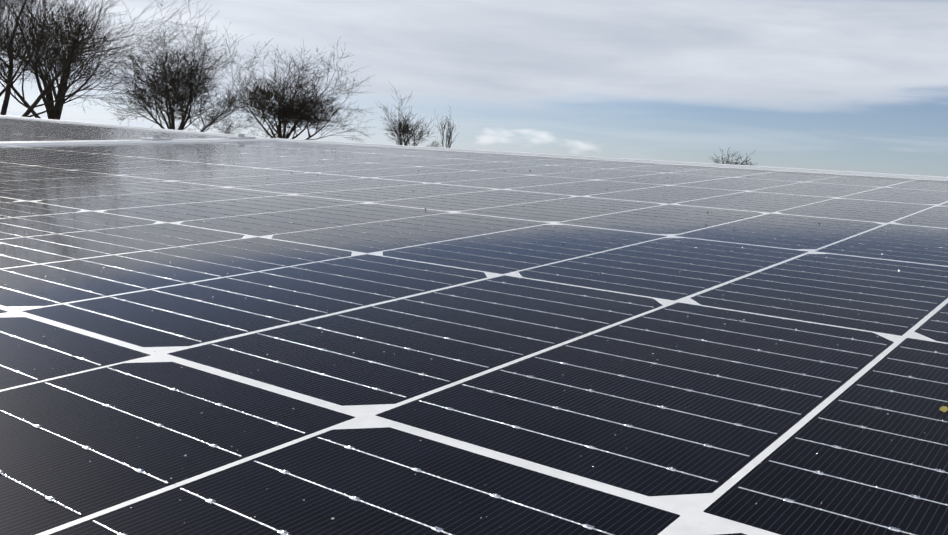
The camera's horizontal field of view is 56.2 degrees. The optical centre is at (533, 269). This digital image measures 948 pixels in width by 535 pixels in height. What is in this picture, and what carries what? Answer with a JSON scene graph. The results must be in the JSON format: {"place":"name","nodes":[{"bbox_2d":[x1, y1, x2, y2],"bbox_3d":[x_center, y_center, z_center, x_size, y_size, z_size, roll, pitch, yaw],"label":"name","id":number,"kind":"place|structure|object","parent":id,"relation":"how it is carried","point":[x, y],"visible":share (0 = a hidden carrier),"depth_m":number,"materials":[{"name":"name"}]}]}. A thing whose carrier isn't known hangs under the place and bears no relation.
{"place":"outdoors","nodes":[
{"label":"outdoors","id":0,"kind":"place"},
{"bbox_2d":[0,0,947,176],"label":"sky","id":1,"kind":"structure","parent":0,"point":[840,85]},
{"bbox_3d":[-0.155,0.071,0.819,5.396,0.195,0.908,8,8,34],"label":"mounting","id":2,"kind":"object","parent":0,"visible":0},
{"bbox_2d":[0,115,267,142],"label":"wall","id":3,"kind":"structure","parent":2,"relation":"on","point":[14,129],"depth_m":1.83,"materials":[{"name":"white concrete"}]},
{"bbox_2d":[0,138,947,534],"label":"solar panel","id":4,"kind":"object","parent":2,"relation":"on","point":[796,384],"visible":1,"depth_m":0.28,"materials":[{"name":"glass"},{"name":"silicon"}]},
{"bbox_2d":[140,136,255,139],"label":"clamps","id":5,"kind":"object","parent":4,"relation":"attached to","point":[233,137],"visible":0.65,"depth_m":1.65,"materials":[{"name":"silver metal"}]},
{"bbox_2d":[153,134,244,137],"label":"clamp bolts","id":6,"kind":"object","parent":4,"relation":"on","point":[159,136],"visible":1,"depth_m":1.58,"materials":[{"name":"silver metal"}]},
{"bbox_2d":[5,195,920,522],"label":"fine dust","id":7,"kind":"object","parent":4,"relation":"on","point":[369,209],"visible":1,"depth_m":0.29,"materials":[{"name":"grey"}]},
{"bbox_2d":[11,158,926,329],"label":"fine dust","id":8,"kind":"object","parent":4,"relation":"on","point":[469,184],"visible":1,"depth_m":0.58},
{"bbox_2d":[940,406,947,411],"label":"leaf fragment","id":9,"kind":"object","parent":4,"relation":"on","point":[943,408],"visible":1,"depth_m":0.23,"materials":[{"name":"yellow plant"}]},
{"label":"ground","id":10,"kind":"structure","parent":0,"visible":0},
{"bbox_2d":[0,0,139,119],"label":"tree","id":11,"kind":"object","parent":10,"relation":"on","point":[56,112],"visible":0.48,"depth_m":73.04,"materials":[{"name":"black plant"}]},
{"bbox_2d":[0,0,205,116],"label":"tree","id":12,"kind":"object","parent":10,"relation":"on","point":[9,46],"visible":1,"depth_m":53.99,"materials":[{"name":"black plant"}]},
{"bbox_2d":[90,0,271,135],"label":"tree","id":13,"kind":"object","parent":10,"relation":"on","point":[188,97],"visible":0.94,"depth_m":100.53,"materials":[{"name":"black plant"}]},
{"bbox_2d":[192,31,374,141],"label":"tree","id":14,"kind":"object","parent":10,"relation":"on","point":[284,109],"visible":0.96,"depth_m":119.76,"materials":[{"name":"black plant"}]},
{"bbox_2d":[377,82,442,146],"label":"tree","id":15,"kind":"object","parent":10,"relation":"on","point":[404,130],"visible":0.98,"depth_m":224.05,"materials":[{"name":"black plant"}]},
{"bbox_2d":[434,110,455,147],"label":"tree","id":16,"kind":"object","parent":10,"relation":"on","point":[448,136],"visible":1,"depth_m":245.89,"materials":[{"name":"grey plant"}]},
{"bbox_2d":[712,149,755,164],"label":"distant tree","id":17,"kind":"object","parent":10,"relation":"on","point":[736,163],"visible":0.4,"depth_m":502.00,"materials":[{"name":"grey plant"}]}
]}

